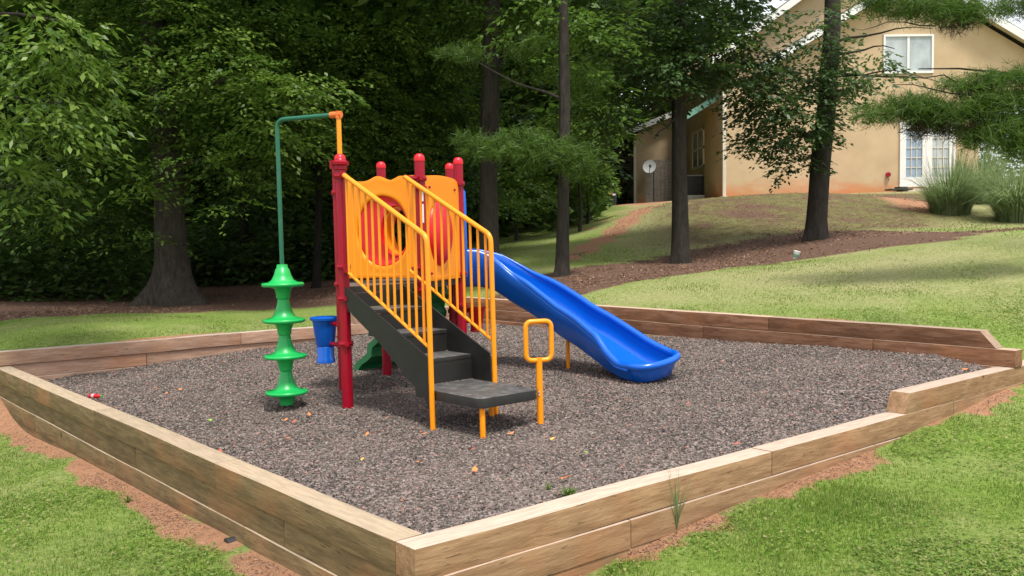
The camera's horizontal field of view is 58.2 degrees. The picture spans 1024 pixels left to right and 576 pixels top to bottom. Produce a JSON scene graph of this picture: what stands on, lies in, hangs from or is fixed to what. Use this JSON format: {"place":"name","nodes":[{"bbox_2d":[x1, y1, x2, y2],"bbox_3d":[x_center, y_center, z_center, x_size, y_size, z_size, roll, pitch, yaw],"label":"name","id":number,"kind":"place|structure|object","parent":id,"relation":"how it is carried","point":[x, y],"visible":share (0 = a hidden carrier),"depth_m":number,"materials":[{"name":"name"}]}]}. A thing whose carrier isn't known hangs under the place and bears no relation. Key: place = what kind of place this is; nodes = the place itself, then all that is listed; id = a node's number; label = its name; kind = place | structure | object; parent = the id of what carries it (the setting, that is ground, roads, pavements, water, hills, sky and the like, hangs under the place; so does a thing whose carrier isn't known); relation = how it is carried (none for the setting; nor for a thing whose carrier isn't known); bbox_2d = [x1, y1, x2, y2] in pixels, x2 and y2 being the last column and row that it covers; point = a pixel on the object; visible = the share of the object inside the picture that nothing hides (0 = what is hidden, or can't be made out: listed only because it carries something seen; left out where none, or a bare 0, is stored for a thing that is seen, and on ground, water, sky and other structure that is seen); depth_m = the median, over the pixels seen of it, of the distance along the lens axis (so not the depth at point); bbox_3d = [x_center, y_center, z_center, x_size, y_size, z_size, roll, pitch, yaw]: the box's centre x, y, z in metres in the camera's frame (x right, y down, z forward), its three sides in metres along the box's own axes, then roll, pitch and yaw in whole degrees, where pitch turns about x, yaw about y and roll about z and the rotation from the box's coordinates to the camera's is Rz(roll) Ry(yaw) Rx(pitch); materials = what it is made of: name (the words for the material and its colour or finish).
{"place":"outdoors","nodes":[
{"label":"outdoors","id":0,"kind":"place"},
{"bbox_2d":[0,191,1023,575],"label":"ground","id":1,"kind":"structure","parent":0,"point":[642,227],"depth_m":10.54,"materials":[{"name":"green plant"}]},
{"bbox_2d":[0,0,151,246],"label":"sweet oak","id":2,"kind":"object","parent":1,"relation":"on","point":[55,117],"visible":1,"depth_m":8.97,"materials":[{"name":"green plant"}]},
{"bbox_2d":[0,0,185,292],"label":"woodland tree","id":3,"kind":"object","parent":1,"relation":"on","point":[11,113],"visible":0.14,"depth_m":18.27,"materials":[{"name":"green plant"}]},
{"bbox_2d":[122,494,132,501],"bbox_3d":[-2.444,1.338,5.841,0.108,0.058,0.097,2,4,45],"label":"weed","id":4,"kind":"object","parent":1,"relation":"on","point":[127,499],"visible":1,"depth_m":5.85,"materials":[{"name":"green plant"}]},
{"bbox_2d":[0,366,421,575],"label":"timber wall","id":5,"kind":"structure","parent":1,"relation":"on","point":[299,529],"depth_m":5.16,"materials":[{"name":"brown wood"}]},
{"bbox_2d":[0,0,426,306],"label":"oak tree","id":6,"kind":"object","parent":1,"relation":"on","point":[171,281],"visible":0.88,"depth_m":14.92,"materials":[{"name":"green plant"}]},
{"bbox_2d":[0,306,448,380],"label":"timber wall","id":7,"kind":"structure","parent":1,"relation":"on","point":[47,363],"depth_m":10.13,"materials":[{"name":"brown wood"}]},
{"bbox_2d":[224,536,236,543],"bbox_3d":[-1.482,1.371,4.967,0.134,0.067,0.068,-3,4,-40],"label":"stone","id":8,"kind":"object","parent":1,"relation":"on","point":[228,540],"visible":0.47,"depth_m":4.92,"materials":[{"name":"grey stone"}]},
{"bbox_2d":[107,0,422,276],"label":"woodland tree","id":9,"kind":"object","parent":1,"relation":"on","point":[245,226],"visible":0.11,"depth_m":21.41,"materials":[{"name":"green plant"}]},
{"bbox_2d":[192,0,448,287],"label":"woodland tree","id":10,"kind":"object","parent":1,"relation":"on","point":[383,72],"visible":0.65,"depth_m":17.33,"materials":[{"name":"green plant"}]},
{"bbox_2d":[0,0,766,301],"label":"woodland","id":11,"kind":"object","parent":1,"relation":"on","point":[226,259],"visible":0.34,"depth_m":21.56,"materials":[{"name":"green plant"}]},
{"bbox_2d":[320,0,549,226],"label":"woodland tree","id":12,"kind":"object","parent":1,"relation":"on","point":[451,97],"visible":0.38,"depth_m":19.50,"materials":[{"name":"green plant"}]},
{"bbox_2d":[395,0,586,253],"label":"shade tree","id":13,"kind":"object","parent":1,"relation":"on","point":[490,119],"visible":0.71,"depth_m":16.79,"materials":[{"name":"green plant"}]},
{"bbox_2d":[466,164,557,240],"bbox_3d":[0.082,-2.190,23.878,2.603,2.042,2.235,-1,3,0],"label":"sapling","id":14,"kind":"object","parent":1,"relation":"on","point":[502,176],"visible":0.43,"depth_m":23.47,"materials":[{"name":"green plant"}]},
{"bbox_2d":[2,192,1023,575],"bbox_3d":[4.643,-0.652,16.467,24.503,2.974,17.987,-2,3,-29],"label":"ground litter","id":15,"kind":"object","parent":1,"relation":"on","point":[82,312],"visible":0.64,"depth_m":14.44,"materials":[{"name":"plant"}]},
{"bbox_2d":[425,0,654,277],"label":"slim pine","id":16,"kind":"object","parent":1,"relation":"on","point":[577,157],"visible":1,"depth_m":13.68,"materials":[{"name":"green plant"}]},
{"bbox_2d":[536,100,623,231],"bbox_3d":[1.668,-3.045,22.879,2.356,3.417,2.566,-1,3,0],"label":"sapling","id":17,"kind":"object","parent":1,"relation":"on","point":[600,166],"visible":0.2,"depth_m":22.75,"materials":[{"name":"green plant"}]},
{"bbox_2d":[555,166,621,223],"bbox_3d":[2.068,-2.515,24.898,1.880,1.717,1.855,-1,3,0],"label":"sapling","id":18,"kind":"object","parent":1,"relation":"on","point":[599,192],"visible":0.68,"depth_m":24.65,"materials":[{"name":"green plant"}]},
{"bbox_2d":[604,188,616,205],"bbox_3d":[3.544,-3.309,33.375,0.570,0.628,0.550,-1,3,0],"label":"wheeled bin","id":19,"kind":"object","parent":1,"relation":"on","point":[614,195],"visible":0.19,"depth_m":33.15,"materials":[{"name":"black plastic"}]},
{"bbox_2d":[643,160,655,201],"bbox_3d":[5.145,-3.933,34.045,0.435,1.627,0.640,-1,3,-10],"label":"satellite dish","id":20,"kind":"object","parent":1,"relation":"on","point":[649,166],"visible":0.99,"depth_m":34.23,"materials":[{"name":"grey metal"}]},
{"bbox_2d":[645,160,671,202],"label":"wooden gate","id":21,"kind":"structure","parent":1,"relation":"on","point":[661,194],"depth_m":36.42,"materials":[{"name":"wood"}]},
{"bbox_2d":[528,0,797,263],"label":"oak tree","id":22,"kind":"object","parent":1,"relation":"on","point":[685,39],"visible":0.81,"depth_m":15.54,"materials":[{"name":"green plant"}]},
{"bbox_2d":[664,457,695,528],"bbox_3d":[0.839,1.027,4.636,0.169,0.386,0.201,-1,3,0],"label":"weed","id":23,"kind":"object","parent":1,"relation":"on","point":[677,513],"visible":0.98,"depth_m":4.63,"materials":[{"name":"green plant"}]},
{"bbox_2d":[687,175,704,199],"bbox_3d":[6.692,-3.703,34.057,0.800,0.905,0.800,-1,3,0],"label":"air conditioner","id":24,"kind":"object","parent":1,"relation":"on","point":[695,186],"visible":0.62,"depth_m":33.73,"materials":[{"name":"grey metal"}]},
{"bbox_2d":[395,360,1023,575],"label":"timber wall","id":25,"kind":"structure","parent":1,"relation":"on","point":[583,533],"depth_m":4.56,"materials":[{"name":"brown wood"}]},
{"bbox_2d":[466,297,1021,367],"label":"timber wall","id":26,"kind":"structure","parent":1,"relation":"on","point":[983,347],"depth_m":8.82,"materials":[{"name":"brown wood"}]},
{"bbox_2d":[792,250,800,258],"bbox_3d":[4.379,-0.508,14.187,0.110,0.130,0.107,13,11,-1],"label":"paper cup","id":27,"kind":"object","parent":1,"relation":"on","point":[796,254],"visible":0.93,"depth_m":14.15,"materials":[{"name":"white paper"}]},
{"bbox_2d":[614,0,1023,203],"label":"house","id":28,"kind":"structure","parent":1,"relation":"on","point":[869,159],"depth_m":30.80,"materials":[{"name":"beige paint"}]},
{"bbox_2d":[692,127,703,170],"bbox_3d":[7.012,-5.223,34.679,0.064,1.430,2.090,-1,3,0],"label":"window","id":29,"kind":"structure","parent":28,"relation":"in","point":[697,136],"depth_m":34.60,"materials":[{"name":"beige glass"}]},
{"bbox_2d":[883,34,933,73],"bbox_3d":[13.188,-7.788,30.619,1.674,1.281,0.071,-1,3,0],"label":"window","id":30,"kind":"structure","parent":28,"relation":"in","point":[917,50],"depth_m":30.62,"materials":[{"name":"white glass"}]},
{"bbox_2d":[902,125,926,186],"bbox_3d":[13.446,-4.432,30.790,0.805,2.080,0.071,-1,3,0],"label":"door","id":31,"kind":"structure","parent":28,"relation":"in","point":[909,151],"depth_m":30.79,"materials":[{"name":"white paint"}]},
{"bbox_2d":[928,127,952,184],"bbox_3d":[14.336,-4.442,30.790,0.832,2.080,0.071,-1,3,0],"label":"door","id":32,"kind":"structure","parent":28,"relation":"in","point":[937,145],"depth_m":30.78,"materials":[{"name":"white paint"}]},
{"bbox_2d":[703,0,937,240],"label":"oak tree","id":33,"kind":"object","parent":1,"relation":"on","point":[827,100],"visible":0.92,"depth_m":16.45,"materials":[{"name":"green plant"}]},
{"bbox_2d":[885,187,912,190],"bbox_3d":[12.793,-3.290,30.428,0.750,0.120,0.500,-1,3,0],"label":"door mat","id":34,"kind":"object","parent":1,"relation":"on","point":[901,189],"depth_m":30.32,"materials":[{"name":"black plastic"}]},
{"bbox_2d":[833,0,1023,167],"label":"pine tree","id":35,"kind":"object","parent":1,"relation":"on","point":[922,113],"visible":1,"depth_m":10.22,"materials":[{"name":"green plant"}]},
{"bbox_2d":[878,140,1006,215],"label":"ornamental grass","id":36,"kind":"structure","parent":1,"relation":"on","point":[942,202],"depth_m":20.06,"materials":[{"name":"green plant"}]},
{"bbox_2d":[907,143,1018,203],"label":"ornamental grass","id":37,"kind":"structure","parent":1,"relation":"on","point":[985,161],"depth_m":22.46,"materials":[{"name":"green plant"}]},
{"bbox_2d":[978,103,1023,186],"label":"hedge","id":38,"kind":"object","parent":1,"relation":"on","point":[1016,166],"visible":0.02,"depth_m":33.33,"materials":[{"name":"green plant"}]},
{"bbox_2d":[47,323,986,533],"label":"mulch ground","id":39,"kind":"structure","parent":0,"point":[492,505],"depth_m":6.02,"materials":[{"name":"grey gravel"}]},
{"bbox_2d":[88,394,102,397],"bbox_3d":[-3.602,0.936,7.964,0.127,0.041,0.040,0,3,12],"label":"plastic bottle","id":40,"kind":"object","parent":39,"relation":"on","point":[94,396],"visible":1,"depth_m":7.95,"materials":[{"name":"red plastic"}]},
{"bbox_2d":[261,111,680,437],"bbox_3d":[-0.510,-0.175,7.691,3.278,2.406,2.694,2,4,38],"label":"play structure","id":41,"kind":"object","parent":39,"relation":"on","point":[412,329],"visible":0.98,"depth_m":7.15,"materials":[{"name":"red paint"}]},
{"bbox_2d":[557,485,581,495],"bbox_3d":[0.264,0.983,4.442,0.156,0.068,0.136,-1,3,0],"label":"weed","id":42,"kind":"object","parent":39,"relation":"on","point":[569,492],"visible":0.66,"depth_m":4.44,"materials":[{"name":"green plant"}]},
{"bbox_2d":[433,0,1023,185],"label":"sky","id":43,"kind":"structure","parent":0,"point":[775,3],"materials":[{"name":"white"}]},
{"bbox_2d":[936,150,1023,222],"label":"ornamental grass","id":44,"kind":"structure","parent":0,"point":[1007,206],"depth_m":18.67,"materials":[{"name":"green plant"}]}
]}

